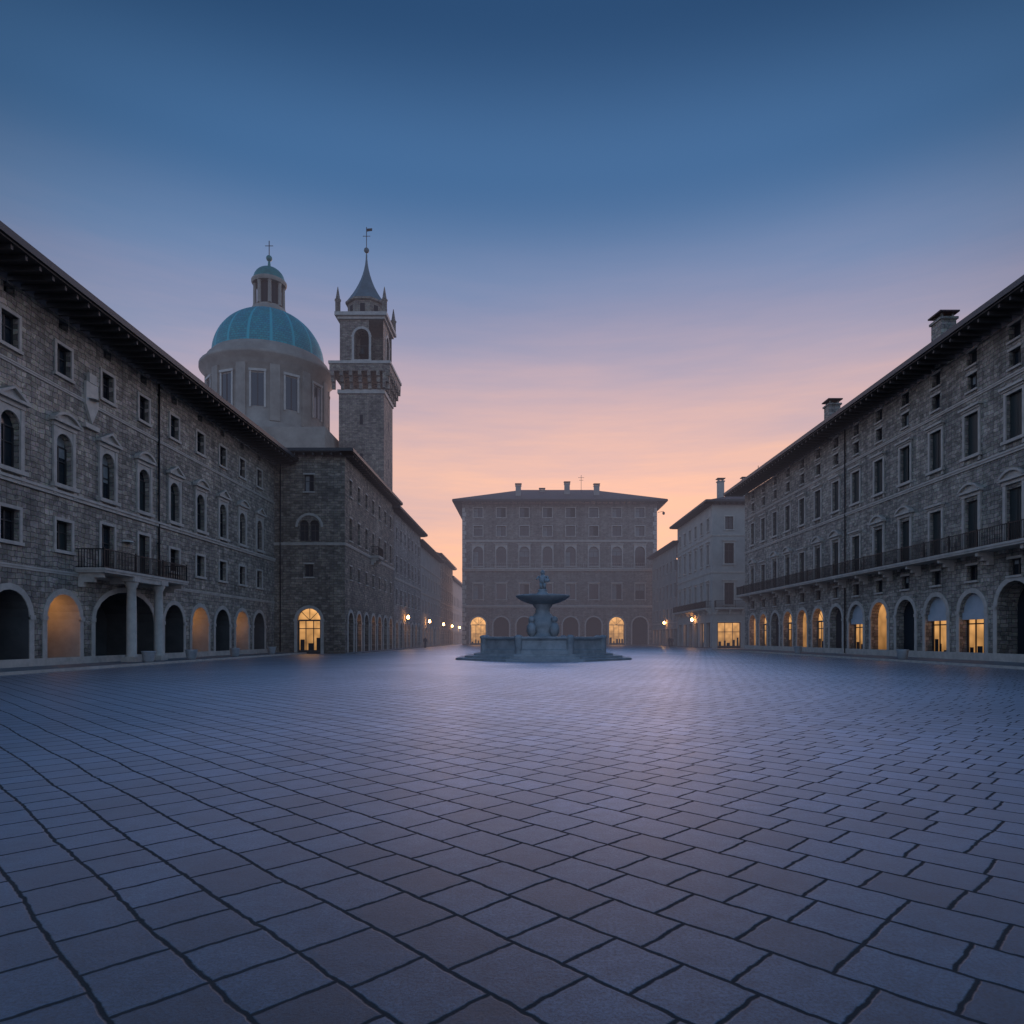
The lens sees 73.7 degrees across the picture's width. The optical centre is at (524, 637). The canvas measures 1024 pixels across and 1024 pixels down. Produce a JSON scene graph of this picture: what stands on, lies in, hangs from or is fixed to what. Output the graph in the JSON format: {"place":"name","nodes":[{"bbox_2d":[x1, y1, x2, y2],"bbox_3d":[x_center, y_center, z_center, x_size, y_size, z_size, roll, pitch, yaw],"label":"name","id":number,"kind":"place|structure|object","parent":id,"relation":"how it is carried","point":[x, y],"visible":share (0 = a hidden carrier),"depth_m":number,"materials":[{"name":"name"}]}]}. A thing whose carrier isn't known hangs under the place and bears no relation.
{"place":"outdoors","nodes":[
{"label":"outdoors","id":0,"kind":"place"},
{"bbox_2d":[198,339,338,447],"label":"church dome","id":1,"kind":"structure","parent":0,"point":[279,392],"depth_m":87.62,"materials":[{"name":"stone"}]},
{"bbox_2d":[211,306,323,362],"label":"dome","id":2,"kind":"structure","parent":1,"relation":"on","point":[265,323],"depth_m":89.18,"materials":[{"name":"teal metal"}]},
{"bbox_2d":[251,241,286,311],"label":"dome lantern","id":3,"kind":"object","parent":2,"relation":"on","point":[268,282],"visible":0.86,"depth_m":93.60,"materials":[{"name":"grey stone"}]},
{"bbox_2d":[420,539,445,645],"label":"house","id":4,"kind":"structure","parent":0,"point":[432,559],"depth_m":126.04,"materials":[{"name":"paint"}]},
{"bbox_2d":[437,552,456,644],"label":"house","id":5,"kind":"structure","parent":0,"point":[448,567],"depth_m":158.22,"materials":[{"name":"stone"}]},
{"bbox_2d":[452,576,461,643],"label":"house","id":6,"kind":"structure","parent":0,"point":[457,609],"depth_m":190.12,"materials":[{"name":"paint"}]},
{"bbox_2d":[0,643,1023,1023],"bbox_3d":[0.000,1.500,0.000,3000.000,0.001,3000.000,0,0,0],"label":"ground","id":7,"kind":"structure","parent":0,"point":[644,835],"depth_m":5.03,"materials":[{"name":"grey stone"}]},
{"bbox_2d":[0,221,298,667],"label":"palazzo","id":8,"kind":"structure","parent":7,"relation":"on","point":[137,502],"depth_m":39.18,"materials":[{"name":"stone"}]},
{"bbox_2d":[252,448,402,653],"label":"palazzo","id":9,"kind":"structure","parent":7,"relation":"on","point":[334,568],"depth_m":64.80,"materials":[{"name":"stone"}]},
{"bbox_2d":[328,227,401,490],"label":"bell tower","id":10,"kind":"structure","parent":7,"relation":"on","point":[363,373],"depth_m":88.00,"materials":[{"name":"stone"}]},
{"bbox_2d":[392,505,427,648],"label":"house","id":11,"kind":"structure","parent":7,"relation":"on","point":[409,532],"depth_m":98.51,"materials":[{"name":"stone"}]},
{"bbox_2d":[0,643,1023,675],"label":"pavements","id":12,"kind":"structure","parent":7,"relation":"on","point":[101,665],"depth_m":41.48,"materials":[{"name":"grey stone"}]},
{"bbox_2d":[141,646,908,661],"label":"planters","id":13,"kind":"object","parent":12,"relation":"on","point":[148,656],"visible":0.95,"depth_m":44.21,"materials":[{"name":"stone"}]},
{"bbox_2d":[456,570,631,661],"bbox_3d":[1.270,-1.695,49.000,12.010,6.390,12.010,0,0,0],"label":"fountain","id":14,"kind":"object","parent":7,"relation":"on","point":[542,641],"visible":1,"depth_m":45.86,"materials":[{"name":"stone"}]},
{"bbox_2d":[452,477,667,644],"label":"palazzo","id":15,"kind":"structure","parent":7,"relation":"on","point":[589,552],"depth_m":150.00,"materials":[{"name":"stone"}]},
{"bbox_2d":[647,540,678,645],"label":"house","id":16,"kind":"structure","parent":7,"relation":"on","point":[664,582],"depth_m":134.09,"materials":[{"name":"paint"}]},
{"bbox_2d":[669,477,744,647],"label":"house","id":17,"kind":"structure","parent":7,"relation":"on","point":[710,557],"depth_m":100.30,"materials":[{"name":"paint"}]},
{"bbox_2d":[723,275,1023,662],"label":"palazzo","id":18,"kind":"structure","parent":7,"relation":"on","point":[884,515],"depth_m":48.67,"materials":[{"name":"stone"}]},
{"bbox_2d":[0,0,1023,581],"label":"sky","id":19,"kind":"structure","parent":0,"point":[633,247],"materials":[{"name":"blue"}]},
{"bbox_2d":[406,614,694,627],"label":"street lamps","id":20,"kind":"object","parent":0,"point":[459,626],"visible":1,"depth_m":120.88,"materials":[{"name":"glass"}]}
]}

